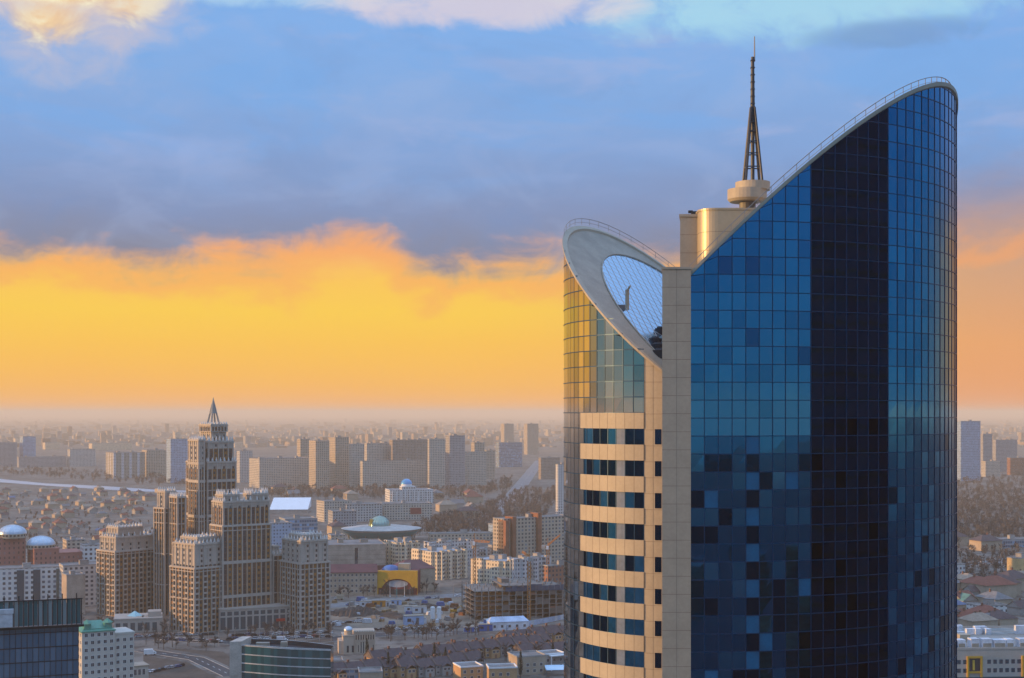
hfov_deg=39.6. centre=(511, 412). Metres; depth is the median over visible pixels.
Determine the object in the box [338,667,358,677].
flat roofed house
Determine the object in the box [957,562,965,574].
apartment block
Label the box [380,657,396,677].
terraced house
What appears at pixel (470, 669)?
flat roofed house
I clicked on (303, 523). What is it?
office building
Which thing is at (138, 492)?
house
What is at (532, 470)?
avenue
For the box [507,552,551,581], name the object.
apartment building
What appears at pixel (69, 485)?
river
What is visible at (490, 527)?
office building
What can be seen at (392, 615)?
soil heap
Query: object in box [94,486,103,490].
house
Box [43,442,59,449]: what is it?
warehouse
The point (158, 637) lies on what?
bare tree
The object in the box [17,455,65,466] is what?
apartment block
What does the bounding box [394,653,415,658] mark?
terraced house
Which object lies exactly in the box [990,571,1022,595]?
house
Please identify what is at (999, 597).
house
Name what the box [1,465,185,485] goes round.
bare wood
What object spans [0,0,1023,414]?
sky
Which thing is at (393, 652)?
terraced house
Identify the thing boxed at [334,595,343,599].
box van
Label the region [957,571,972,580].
house
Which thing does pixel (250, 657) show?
glass wedge building
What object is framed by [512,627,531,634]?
terraced house
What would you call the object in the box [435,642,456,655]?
terraced house
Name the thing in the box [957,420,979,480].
apartment block
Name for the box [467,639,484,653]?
terraced house
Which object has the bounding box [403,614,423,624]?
site cabin
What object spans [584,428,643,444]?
ribbon window
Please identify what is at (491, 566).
apartment building
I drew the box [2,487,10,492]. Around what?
house
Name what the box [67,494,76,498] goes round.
house
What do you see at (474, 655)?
terraced house
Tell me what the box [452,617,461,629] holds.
bare tree
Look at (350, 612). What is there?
soil heap
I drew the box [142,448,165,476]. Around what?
apartment block
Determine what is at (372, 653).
terraced house
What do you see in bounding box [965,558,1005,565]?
street
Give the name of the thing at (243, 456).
apartment block
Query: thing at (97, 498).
house
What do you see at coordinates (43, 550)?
domed office building
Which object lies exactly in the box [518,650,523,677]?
narrow tree
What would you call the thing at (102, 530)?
house
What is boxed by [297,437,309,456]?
apartment block
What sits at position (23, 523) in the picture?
house
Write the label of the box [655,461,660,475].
small window
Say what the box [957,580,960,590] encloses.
house
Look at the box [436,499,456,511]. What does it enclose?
house
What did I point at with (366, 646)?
narrow tree
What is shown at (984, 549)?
bare wood
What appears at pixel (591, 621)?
ribbon window
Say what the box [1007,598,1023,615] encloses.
house
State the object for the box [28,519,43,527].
house
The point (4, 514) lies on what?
house
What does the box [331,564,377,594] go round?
maroon roofed building
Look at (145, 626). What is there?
bare tree
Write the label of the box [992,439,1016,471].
apartment block
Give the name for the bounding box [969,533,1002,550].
house
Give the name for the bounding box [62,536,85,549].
apartment block
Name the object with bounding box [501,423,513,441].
apartment block
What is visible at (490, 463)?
apartment block
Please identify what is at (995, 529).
bare wood
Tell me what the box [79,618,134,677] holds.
green roofed building
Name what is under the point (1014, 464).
apartment block
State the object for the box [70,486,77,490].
house
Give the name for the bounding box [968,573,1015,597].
house
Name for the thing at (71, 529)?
house
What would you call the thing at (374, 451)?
apartment block
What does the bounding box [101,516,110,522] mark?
house
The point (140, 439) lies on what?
distant suburb
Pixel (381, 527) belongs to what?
saucer hall
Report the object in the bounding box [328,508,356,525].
office building
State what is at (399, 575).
yellow arch hall
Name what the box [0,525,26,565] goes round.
domed office building
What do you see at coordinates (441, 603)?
material stack
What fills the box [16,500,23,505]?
house
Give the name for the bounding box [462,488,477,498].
house
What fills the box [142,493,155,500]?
house
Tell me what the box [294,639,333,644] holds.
verge
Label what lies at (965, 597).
house
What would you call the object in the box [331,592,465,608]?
street
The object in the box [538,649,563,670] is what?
white framed house
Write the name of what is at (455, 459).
apartment block
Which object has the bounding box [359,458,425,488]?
apartment block
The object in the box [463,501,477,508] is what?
house
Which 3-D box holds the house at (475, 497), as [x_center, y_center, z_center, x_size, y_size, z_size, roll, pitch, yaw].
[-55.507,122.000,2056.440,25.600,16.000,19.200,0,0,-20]
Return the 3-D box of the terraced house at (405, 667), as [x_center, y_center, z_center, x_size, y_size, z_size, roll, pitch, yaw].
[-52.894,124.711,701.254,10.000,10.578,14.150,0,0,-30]
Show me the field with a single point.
(188, 670)
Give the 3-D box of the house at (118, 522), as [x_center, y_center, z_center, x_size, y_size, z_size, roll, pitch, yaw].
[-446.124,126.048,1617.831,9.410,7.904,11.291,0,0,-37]
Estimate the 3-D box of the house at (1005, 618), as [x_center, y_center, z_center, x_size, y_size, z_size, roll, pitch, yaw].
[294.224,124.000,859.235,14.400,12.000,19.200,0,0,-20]
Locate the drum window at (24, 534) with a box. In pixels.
[0,534,26,536]
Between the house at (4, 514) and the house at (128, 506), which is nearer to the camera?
the house at (4, 514)
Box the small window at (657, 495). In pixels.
[655,493,660,507]
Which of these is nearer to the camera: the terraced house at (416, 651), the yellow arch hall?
the terraced house at (416, 651)
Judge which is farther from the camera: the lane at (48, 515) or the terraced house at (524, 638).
the lane at (48, 515)
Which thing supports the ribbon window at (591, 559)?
in the glass skyscraper at (760, 440)
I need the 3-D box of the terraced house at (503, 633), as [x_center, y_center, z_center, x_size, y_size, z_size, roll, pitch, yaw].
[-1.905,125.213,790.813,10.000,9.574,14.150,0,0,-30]
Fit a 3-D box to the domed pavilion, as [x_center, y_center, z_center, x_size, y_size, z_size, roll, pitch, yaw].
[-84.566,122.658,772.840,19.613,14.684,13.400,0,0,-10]
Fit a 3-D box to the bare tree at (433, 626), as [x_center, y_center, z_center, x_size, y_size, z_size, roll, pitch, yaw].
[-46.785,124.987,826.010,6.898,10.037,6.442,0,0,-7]
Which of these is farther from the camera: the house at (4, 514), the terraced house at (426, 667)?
the house at (4, 514)
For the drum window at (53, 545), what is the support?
in the domed office building at (43, 550)
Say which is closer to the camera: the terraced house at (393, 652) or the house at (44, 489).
the terraced house at (393, 652)
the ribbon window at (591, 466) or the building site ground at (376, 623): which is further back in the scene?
the building site ground at (376, 623)
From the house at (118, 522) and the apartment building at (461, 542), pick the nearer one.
the apartment building at (461, 542)
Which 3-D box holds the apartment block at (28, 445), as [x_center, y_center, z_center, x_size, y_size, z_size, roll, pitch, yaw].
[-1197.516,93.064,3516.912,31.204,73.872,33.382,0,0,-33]
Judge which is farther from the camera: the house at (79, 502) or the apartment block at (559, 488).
the house at (79, 502)
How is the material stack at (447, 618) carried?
on the building site ground at (376, 623)
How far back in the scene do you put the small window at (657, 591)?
182.43 m
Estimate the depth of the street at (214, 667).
743.37 m
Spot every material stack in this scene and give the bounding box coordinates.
[362,618,371,622]
[365,603,373,607]
[436,601,444,605]
[444,616,450,620]
[450,603,458,607]
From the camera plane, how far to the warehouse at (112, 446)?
4968.59 m
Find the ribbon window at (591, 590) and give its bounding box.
[584,582,643,603]
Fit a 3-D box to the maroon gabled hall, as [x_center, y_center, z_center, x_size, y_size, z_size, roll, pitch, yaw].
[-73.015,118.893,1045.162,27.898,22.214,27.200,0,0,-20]
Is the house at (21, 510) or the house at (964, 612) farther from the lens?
the house at (21, 510)
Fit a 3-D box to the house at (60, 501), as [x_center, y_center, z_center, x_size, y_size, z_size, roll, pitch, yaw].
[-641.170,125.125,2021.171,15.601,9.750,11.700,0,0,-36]
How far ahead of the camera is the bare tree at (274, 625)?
824.40 m
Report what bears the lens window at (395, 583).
in the yellow arch hall
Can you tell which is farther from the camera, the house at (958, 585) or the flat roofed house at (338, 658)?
the house at (958, 585)
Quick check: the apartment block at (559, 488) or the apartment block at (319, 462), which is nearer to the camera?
the apartment block at (559, 488)
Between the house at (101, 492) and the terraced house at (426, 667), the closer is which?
the terraced house at (426, 667)
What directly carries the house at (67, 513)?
on the ground at (454, 585)
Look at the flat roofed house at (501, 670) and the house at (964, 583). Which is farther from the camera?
the house at (964, 583)
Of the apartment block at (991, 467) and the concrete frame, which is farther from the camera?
the apartment block at (991, 467)
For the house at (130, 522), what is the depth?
1615.28 m
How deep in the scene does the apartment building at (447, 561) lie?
1115.29 m
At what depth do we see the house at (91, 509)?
1840.57 m
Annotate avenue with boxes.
[470,461,537,530]
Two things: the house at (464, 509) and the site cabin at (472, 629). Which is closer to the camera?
the site cabin at (472, 629)
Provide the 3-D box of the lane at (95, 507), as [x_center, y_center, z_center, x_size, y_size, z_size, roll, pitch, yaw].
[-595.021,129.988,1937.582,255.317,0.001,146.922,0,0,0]
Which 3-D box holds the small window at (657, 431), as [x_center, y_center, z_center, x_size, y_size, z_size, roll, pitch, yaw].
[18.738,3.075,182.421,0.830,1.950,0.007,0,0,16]
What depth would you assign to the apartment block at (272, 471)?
2486.69 m
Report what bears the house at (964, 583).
on the ground at (454, 585)
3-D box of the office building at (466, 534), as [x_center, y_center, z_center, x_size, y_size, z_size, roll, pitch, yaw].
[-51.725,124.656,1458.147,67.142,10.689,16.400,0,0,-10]
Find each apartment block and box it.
[0,441,16,465]
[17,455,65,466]
[20,435,35,456]
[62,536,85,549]
[67,448,95,466]
[80,540,99,560]
[106,451,144,478]
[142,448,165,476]
[166,438,187,482]
[236,449,252,482]
[249,456,308,487]
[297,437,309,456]
[309,439,329,488]
[329,436,348,486]
[349,443,363,487]
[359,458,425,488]
[364,442,388,460]
[389,438,427,481]
[428,438,444,488]
[445,434,464,487]
[465,450,486,485]
[471,441,484,450]
[485,449,494,478]
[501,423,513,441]
[524,423,537,454]
[538,456,559,478]
[555,462,563,513]
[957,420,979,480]
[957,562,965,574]
[980,432,991,473]
[981,459,999,476]
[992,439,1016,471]
[1007,456,1023,474]
[1007,552,1023,570]
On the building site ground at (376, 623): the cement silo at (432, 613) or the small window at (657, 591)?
the cement silo at (432, 613)
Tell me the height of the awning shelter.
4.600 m
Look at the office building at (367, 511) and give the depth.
1702.46 m
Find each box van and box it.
[144,649,155,655]
[277,636,287,639]
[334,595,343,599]
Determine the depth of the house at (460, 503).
1939.93 m
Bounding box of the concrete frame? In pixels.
[461,575,563,619]
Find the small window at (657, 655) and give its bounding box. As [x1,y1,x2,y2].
[655,653,660,667]
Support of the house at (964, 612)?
on the ground at (454, 585)
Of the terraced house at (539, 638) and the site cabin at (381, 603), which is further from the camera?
the site cabin at (381, 603)
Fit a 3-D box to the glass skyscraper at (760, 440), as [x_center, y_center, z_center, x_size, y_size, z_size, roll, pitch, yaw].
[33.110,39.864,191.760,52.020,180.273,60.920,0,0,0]
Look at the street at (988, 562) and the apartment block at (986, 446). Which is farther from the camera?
the apartment block at (986, 446)
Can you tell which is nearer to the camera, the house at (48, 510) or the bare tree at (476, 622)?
the bare tree at (476, 622)
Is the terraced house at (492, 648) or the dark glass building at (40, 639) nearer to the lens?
the dark glass building at (40, 639)
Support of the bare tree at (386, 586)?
on the ground at (454, 585)
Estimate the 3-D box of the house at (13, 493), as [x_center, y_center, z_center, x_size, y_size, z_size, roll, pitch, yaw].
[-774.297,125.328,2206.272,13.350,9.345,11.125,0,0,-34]
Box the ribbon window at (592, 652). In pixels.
[584,643,643,667]
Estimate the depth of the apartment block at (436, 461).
2442.32 m
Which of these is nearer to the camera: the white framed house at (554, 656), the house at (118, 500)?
the white framed house at (554, 656)
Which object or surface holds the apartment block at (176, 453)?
on the ground at (454, 585)
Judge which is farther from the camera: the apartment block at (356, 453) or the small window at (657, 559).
the apartment block at (356, 453)
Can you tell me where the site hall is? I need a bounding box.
[486,616,528,630]
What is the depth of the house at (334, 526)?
1513.78 m
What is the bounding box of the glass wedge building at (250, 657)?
[230,636,333,677]
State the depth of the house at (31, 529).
1535.11 m
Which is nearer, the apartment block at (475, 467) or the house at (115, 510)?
the house at (115, 510)
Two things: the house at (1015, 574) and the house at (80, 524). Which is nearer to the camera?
the house at (1015, 574)
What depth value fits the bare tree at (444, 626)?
823.01 m
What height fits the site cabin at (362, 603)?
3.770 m
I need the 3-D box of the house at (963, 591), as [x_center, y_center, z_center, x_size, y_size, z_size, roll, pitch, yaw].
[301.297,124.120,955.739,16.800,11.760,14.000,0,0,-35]
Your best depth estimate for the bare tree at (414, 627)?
820.09 m
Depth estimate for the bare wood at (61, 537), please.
1716.82 m
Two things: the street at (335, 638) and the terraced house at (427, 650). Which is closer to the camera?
the terraced house at (427, 650)
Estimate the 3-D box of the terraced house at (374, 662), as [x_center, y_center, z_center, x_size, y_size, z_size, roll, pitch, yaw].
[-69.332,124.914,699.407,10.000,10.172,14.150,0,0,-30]
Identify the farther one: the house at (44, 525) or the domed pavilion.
the house at (44, 525)
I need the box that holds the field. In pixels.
[143,655,215,677]
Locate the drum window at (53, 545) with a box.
[27,545,53,547]
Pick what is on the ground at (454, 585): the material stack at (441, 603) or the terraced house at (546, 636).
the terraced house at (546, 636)
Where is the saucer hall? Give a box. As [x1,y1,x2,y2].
[341,515,420,540]
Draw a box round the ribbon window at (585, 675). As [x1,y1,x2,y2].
[584,674,598,677]
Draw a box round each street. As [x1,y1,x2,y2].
[134,630,477,643]
[135,649,229,676]
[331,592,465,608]
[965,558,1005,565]
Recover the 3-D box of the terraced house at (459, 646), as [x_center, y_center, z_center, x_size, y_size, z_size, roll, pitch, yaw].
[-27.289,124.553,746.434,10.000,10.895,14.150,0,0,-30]
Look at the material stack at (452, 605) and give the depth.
948.19 m
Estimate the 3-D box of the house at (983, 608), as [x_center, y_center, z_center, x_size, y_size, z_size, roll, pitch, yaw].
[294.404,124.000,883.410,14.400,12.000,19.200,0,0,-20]
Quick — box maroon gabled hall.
[393,559,434,591]
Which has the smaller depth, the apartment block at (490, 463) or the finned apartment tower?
the finned apartment tower
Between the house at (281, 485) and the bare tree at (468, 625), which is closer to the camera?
the bare tree at (468, 625)
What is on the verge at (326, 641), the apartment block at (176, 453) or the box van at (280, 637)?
the box van at (280, 637)
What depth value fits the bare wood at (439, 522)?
1750.80 m
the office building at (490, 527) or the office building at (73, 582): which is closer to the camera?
the office building at (73, 582)
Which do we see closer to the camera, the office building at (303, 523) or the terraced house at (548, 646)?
the terraced house at (548, 646)
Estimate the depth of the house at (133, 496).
2127.52 m
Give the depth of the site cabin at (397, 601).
961.65 m
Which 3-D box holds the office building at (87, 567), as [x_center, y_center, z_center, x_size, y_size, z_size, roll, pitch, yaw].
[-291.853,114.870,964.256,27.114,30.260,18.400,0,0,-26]
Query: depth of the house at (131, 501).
2022.07 m
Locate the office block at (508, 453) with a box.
[496,441,521,466]
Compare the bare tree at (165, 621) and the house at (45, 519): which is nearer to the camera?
the bare tree at (165, 621)
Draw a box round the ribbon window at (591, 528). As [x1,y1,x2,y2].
[584,520,643,539]
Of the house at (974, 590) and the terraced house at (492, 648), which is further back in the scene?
the house at (974, 590)
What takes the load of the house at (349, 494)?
on the ground at (454, 585)
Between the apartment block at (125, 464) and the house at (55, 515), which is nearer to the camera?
the house at (55, 515)
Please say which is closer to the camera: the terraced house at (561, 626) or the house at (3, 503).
the terraced house at (561, 626)
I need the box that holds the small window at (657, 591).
[655,589,660,603]
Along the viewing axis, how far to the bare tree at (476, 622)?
830.58 m
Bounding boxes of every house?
[0,500,10,507]
[0,507,8,512]
[0,512,8,517]
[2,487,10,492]
[8,491,17,496]
[14,519,27,526]
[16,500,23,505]
[18,507,29,513]
[20,491,27,496]
[26,525,37,532]
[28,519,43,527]
[31,498,43,504]
[39,487,48,491]
[39,516,51,521]
[41,507,52,513]
[41,522,49,528]
[45,501,58,508]
[47,492,58,500]
[48,524,60,533]
[52,512,61,517]
[52,518,65,527]
[54,498,66,504]
[59,487,67,492]
[60,503,69,508]
[61,508,74,517]
[65,524,78,533]
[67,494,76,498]
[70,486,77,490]
[75,499,85,505]
[78,521,87,527]
[81,503,91,509]
[87,506,97,512]
[92,534,100,542]
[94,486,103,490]
[94,495,101,500]
[95,510,107,516]
[96,489,107,495]
[99,528,105,534]
[100,499,115,507]
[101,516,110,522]
[111,496,124,503]
[112,507,120,512]
[114,520,124,524]
[118,488,130,494]
[120,512,127,517]
[123,504,132,508]
[126,519,138,524]
[127,497,137,503]
[128,493,138,499]
[132,506,143,513]
[134,489,144,495]
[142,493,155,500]
[271,483,287,492]
[286,489,299,497]
[327,519,347,534]
[330,484,347,494]
[334,656,342,662]
[334,661,347,677]
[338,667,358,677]
[343,489,358,499]
[345,659,365,677]
[358,667,382,677]
[361,656,383,677]
[363,647,390,658]
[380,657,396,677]
[385,646,406,657]
[391,655,417,677]
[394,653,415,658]
[404,647,422,657]
[414,656,435,677]
[416,643,439,657]
[431,654,452,675]
[433,488,442,498]
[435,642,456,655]
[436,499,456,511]
[446,650,467,673]
[450,498,464,507]
[450,640,472,651]
[453,661,483,677]
[458,505,479,517]
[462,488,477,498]
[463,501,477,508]
[463,648,484,670]
[464,492,483,502]
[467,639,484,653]
[479,638,500,658]
[486,663,517,677]
[493,635,515,656]
[495,629,518,636]
[507,650,546,675]
[511,633,530,643]
[511,641,537,650]
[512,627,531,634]
[526,624,547,633]
[527,633,545,643]
[530,631,552,642]
[533,641,551,650]
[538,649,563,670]
[543,623,562,641]
[549,640,563,651]
[558,623,563,640]
[957,531,968,545]
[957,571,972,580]
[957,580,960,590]
[957,588,974,598]
[957,591,977,602]
[957,600,965,608]
[957,607,975,623]
[958,610,997,625]
[960,573,982,590]
[962,585,979,596]
[967,602,998,612]
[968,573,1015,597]
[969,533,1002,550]
[976,589,1013,604]
[987,608,1017,625]
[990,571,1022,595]
[999,567,1023,590]
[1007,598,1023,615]
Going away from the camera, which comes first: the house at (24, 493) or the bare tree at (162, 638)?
the bare tree at (162, 638)
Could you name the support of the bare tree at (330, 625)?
on the ground at (454, 585)
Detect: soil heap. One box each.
[331,605,380,617]
[377,611,406,619]
[418,603,437,608]
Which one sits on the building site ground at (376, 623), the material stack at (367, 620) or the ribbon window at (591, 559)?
the material stack at (367, 620)
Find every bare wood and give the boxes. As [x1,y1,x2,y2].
[0,492,152,546]
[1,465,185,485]
[264,475,513,499]
[411,485,555,534]
[957,471,1023,541]
[957,541,1023,576]
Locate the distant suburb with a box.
[0,415,1023,447]
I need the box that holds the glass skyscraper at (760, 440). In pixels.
[562,36,957,677]
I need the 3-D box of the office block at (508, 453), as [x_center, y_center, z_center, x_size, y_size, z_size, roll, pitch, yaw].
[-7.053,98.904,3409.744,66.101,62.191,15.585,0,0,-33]
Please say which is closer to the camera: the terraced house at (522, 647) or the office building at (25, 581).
the terraced house at (522, 647)
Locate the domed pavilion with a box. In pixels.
[338,626,374,653]
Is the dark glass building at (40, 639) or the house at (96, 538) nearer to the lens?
the dark glass building at (40, 639)
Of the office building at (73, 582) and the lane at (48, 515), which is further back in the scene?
the lane at (48, 515)
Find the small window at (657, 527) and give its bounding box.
[655,525,660,539]
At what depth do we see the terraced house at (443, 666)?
704.71 m
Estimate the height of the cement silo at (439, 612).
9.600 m
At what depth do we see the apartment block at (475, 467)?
2528.34 m
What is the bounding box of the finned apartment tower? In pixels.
[493,512,563,562]
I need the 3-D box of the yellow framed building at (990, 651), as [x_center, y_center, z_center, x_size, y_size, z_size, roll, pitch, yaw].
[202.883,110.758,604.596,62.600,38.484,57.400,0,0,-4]
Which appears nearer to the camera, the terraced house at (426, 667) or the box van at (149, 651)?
the terraced house at (426, 667)
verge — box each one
[168,648,229,666]
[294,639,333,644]
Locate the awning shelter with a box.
[545,665,563,675]
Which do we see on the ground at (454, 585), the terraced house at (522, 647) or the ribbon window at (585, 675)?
the terraced house at (522, 647)
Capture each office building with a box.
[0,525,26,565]
[0,562,58,605]
[26,536,81,563]
[59,559,95,605]
[61,570,85,614]
[270,519,291,548]
[279,514,317,532]
[317,497,351,521]
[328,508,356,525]
[328,531,344,538]
[343,501,382,521]
[380,500,431,519]
[428,529,492,540]
[488,521,492,531]
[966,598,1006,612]
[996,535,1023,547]
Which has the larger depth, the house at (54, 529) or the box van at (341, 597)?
the house at (54, 529)
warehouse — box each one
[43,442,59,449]
[89,443,131,449]
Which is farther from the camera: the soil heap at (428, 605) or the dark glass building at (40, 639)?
the soil heap at (428, 605)
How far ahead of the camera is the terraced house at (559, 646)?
751.88 m
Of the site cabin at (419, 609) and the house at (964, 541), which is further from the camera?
the house at (964, 541)
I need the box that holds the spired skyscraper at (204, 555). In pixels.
[96,397,330,633]
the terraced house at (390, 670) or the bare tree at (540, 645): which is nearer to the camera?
the terraced house at (390, 670)
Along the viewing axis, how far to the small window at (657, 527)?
182.43 m
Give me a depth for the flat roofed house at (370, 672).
680.36 m
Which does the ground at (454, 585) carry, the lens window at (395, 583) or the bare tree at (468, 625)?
the bare tree at (468, 625)
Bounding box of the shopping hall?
[328,538,385,569]
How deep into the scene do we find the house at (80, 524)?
1606.32 m
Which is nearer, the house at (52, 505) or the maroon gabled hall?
the maroon gabled hall
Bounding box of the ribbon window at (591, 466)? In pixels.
[584,459,643,475]
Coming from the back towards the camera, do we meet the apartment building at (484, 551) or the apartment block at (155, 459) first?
the apartment block at (155, 459)
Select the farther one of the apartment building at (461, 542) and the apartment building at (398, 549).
the apartment building at (461, 542)
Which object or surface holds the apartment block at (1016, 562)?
on the ground at (454, 585)
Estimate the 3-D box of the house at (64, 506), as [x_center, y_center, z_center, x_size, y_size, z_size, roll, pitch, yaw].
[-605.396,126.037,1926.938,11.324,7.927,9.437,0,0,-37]
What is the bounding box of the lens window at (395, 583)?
[387,580,407,586]
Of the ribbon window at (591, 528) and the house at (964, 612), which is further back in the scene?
the house at (964, 612)
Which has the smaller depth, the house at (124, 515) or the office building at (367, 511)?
the office building at (367, 511)
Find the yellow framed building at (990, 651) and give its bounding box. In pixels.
[957,625,1023,677]
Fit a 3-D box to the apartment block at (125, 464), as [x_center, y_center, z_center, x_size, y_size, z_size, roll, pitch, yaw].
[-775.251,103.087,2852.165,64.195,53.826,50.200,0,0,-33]
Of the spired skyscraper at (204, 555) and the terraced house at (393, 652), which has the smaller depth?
the terraced house at (393, 652)
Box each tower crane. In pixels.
[470,533,489,583]
[522,550,531,619]
[542,534,559,564]
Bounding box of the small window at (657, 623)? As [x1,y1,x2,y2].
[655,621,660,635]
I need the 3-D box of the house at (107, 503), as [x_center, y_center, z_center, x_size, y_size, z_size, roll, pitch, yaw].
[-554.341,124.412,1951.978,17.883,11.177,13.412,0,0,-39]
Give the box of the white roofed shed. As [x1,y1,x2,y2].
[270,497,310,513]
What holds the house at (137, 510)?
on the ground at (454, 585)
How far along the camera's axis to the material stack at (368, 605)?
949.32 m
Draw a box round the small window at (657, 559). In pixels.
[655,557,660,571]
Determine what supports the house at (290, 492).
on the ground at (454, 585)
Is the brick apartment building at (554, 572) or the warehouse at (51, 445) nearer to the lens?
the brick apartment building at (554, 572)
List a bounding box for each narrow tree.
[364,638,368,651]
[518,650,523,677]
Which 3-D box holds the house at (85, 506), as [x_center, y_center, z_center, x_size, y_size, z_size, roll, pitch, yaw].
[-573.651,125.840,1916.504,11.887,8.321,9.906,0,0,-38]
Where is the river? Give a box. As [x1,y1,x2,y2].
[0,479,242,493]
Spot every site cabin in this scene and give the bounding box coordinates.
[360,600,371,606]
[372,600,385,606]
[390,599,401,604]
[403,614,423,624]
[404,605,417,611]
[412,605,426,612]
[464,626,473,631]
[478,623,492,630]
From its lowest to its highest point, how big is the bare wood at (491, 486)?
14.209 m
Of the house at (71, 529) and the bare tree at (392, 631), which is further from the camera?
the house at (71, 529)
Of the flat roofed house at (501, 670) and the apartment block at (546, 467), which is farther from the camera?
the apartment block at (546, 467)
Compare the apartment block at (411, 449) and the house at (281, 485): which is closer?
the house at (281, 485)
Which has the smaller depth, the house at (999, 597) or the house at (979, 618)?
the house at (979, 618)
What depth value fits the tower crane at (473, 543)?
1001.94 m
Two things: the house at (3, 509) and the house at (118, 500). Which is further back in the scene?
the house at (118, 500)
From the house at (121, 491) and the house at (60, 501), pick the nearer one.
the house at (60, 501)
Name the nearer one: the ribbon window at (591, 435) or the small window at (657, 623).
the small window at (657, 623)
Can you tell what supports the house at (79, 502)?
on the ground at (454, 585)
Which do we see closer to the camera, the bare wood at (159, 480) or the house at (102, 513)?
the house at (102, 513)
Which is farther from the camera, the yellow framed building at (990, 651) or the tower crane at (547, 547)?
the tower crane at (547, 547)
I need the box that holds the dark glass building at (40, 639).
[0,593,83,677]
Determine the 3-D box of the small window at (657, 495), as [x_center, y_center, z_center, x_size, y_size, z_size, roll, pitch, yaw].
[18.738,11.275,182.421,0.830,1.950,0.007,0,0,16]
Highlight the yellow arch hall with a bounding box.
[377,563,419,594]
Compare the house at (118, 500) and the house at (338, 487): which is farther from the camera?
the house at (338, 487)
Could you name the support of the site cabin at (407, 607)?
on the building site ground at (376, 623)
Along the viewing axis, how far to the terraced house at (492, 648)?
754.07 m
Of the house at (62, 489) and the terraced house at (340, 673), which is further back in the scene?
the house at (62, 489)
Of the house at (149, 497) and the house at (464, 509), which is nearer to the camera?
the house at (464, 509)
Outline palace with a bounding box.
[385,479,433,502]
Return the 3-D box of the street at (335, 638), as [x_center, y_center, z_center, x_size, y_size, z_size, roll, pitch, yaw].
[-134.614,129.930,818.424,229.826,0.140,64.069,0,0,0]
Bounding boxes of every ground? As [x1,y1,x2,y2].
[0,415,1023,677]
[331,597,511,628]
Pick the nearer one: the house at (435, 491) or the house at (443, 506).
the house at (443, 506)
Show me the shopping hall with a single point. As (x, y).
(355, 551)
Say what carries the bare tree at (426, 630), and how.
on the ground at (454, 585)
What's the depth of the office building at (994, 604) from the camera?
898.64 m
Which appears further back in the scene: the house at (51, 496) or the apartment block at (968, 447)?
the apartment block at (968, 447)
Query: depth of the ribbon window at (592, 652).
185.46 m
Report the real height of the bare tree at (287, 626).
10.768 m
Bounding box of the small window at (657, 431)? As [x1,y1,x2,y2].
[655,429,660,443]
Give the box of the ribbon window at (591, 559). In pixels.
[584,551,643,571]
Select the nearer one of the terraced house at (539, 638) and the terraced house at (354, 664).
the terraced house at (354, 664)
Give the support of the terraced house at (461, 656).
on the ground at (454, 585)
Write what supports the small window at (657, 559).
in the glass skyscraper at (760, 440)
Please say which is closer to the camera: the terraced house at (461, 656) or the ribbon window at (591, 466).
the ribbon window at (591, 466)
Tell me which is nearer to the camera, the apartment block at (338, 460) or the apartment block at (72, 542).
the apartment block at (72, 542)
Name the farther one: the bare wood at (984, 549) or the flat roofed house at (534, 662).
the bare wood at (984, 549)
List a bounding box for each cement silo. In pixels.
[430,606,434,621]
[437,606,440,620]
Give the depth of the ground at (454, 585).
2543.66 m
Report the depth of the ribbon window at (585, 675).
189.24 m
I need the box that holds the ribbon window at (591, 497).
[584,490,643,507]
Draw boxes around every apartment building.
[383,536,419,564]
[411,545,467,579]
[424,537,473,548]
[461,544,492,564]
[470,554,510,583]
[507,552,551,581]
[543,560,563,583]
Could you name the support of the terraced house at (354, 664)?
on the ground at (454, 585)
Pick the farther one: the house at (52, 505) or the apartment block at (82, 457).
the apartment block at (82, 457)
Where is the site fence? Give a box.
[507,614,563,629]
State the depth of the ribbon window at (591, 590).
185.46 m
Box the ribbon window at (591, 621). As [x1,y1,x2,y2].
[584,612,643,635]
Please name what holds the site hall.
on the ground at (454, 585)
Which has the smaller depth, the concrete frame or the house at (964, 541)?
the concrete frame
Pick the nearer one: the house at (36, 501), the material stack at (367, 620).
the material stack at (367, 620)
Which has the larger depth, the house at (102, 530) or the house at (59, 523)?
the house at (59, 523)
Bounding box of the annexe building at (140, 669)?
[134,661,149,677]
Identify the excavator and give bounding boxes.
[450,605,464,612]
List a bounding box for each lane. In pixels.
[0,504,94,528]
[25,505,152,511]
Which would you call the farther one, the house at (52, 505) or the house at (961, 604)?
the house at (52, 505)
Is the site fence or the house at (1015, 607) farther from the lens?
the house at (1015, 607)
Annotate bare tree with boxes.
[140,621,146,633]
[155,635,161,648]
[159,618,168,632]
[159,632,168,649]
[167,625,176,646]
[270,621,279,631]
[279,621,290,635]
[325,622,334,634]
[381,579,389,596]
[386,624,394,640]
[410,620,418,637]
[421,624,430,639]
[426,620,435,636]
[441,623,448,636]
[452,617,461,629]
[464,623,472,636]
[471,613,479,634]
[532,643,545,649]
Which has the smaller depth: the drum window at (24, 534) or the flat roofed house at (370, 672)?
the flat roofed house at (370, 672)
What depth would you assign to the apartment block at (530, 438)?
4430.63 m
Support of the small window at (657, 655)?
in the glass skyscraper at (760, 440)
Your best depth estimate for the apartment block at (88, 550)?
1086.37 m
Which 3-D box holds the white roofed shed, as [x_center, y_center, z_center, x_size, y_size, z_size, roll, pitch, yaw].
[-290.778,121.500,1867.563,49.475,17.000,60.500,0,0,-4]
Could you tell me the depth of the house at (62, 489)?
2322.93 m
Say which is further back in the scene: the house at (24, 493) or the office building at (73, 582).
the house at (24, 493)
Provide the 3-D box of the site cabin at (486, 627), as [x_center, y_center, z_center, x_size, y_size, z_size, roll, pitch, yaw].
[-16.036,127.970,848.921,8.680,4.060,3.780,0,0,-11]

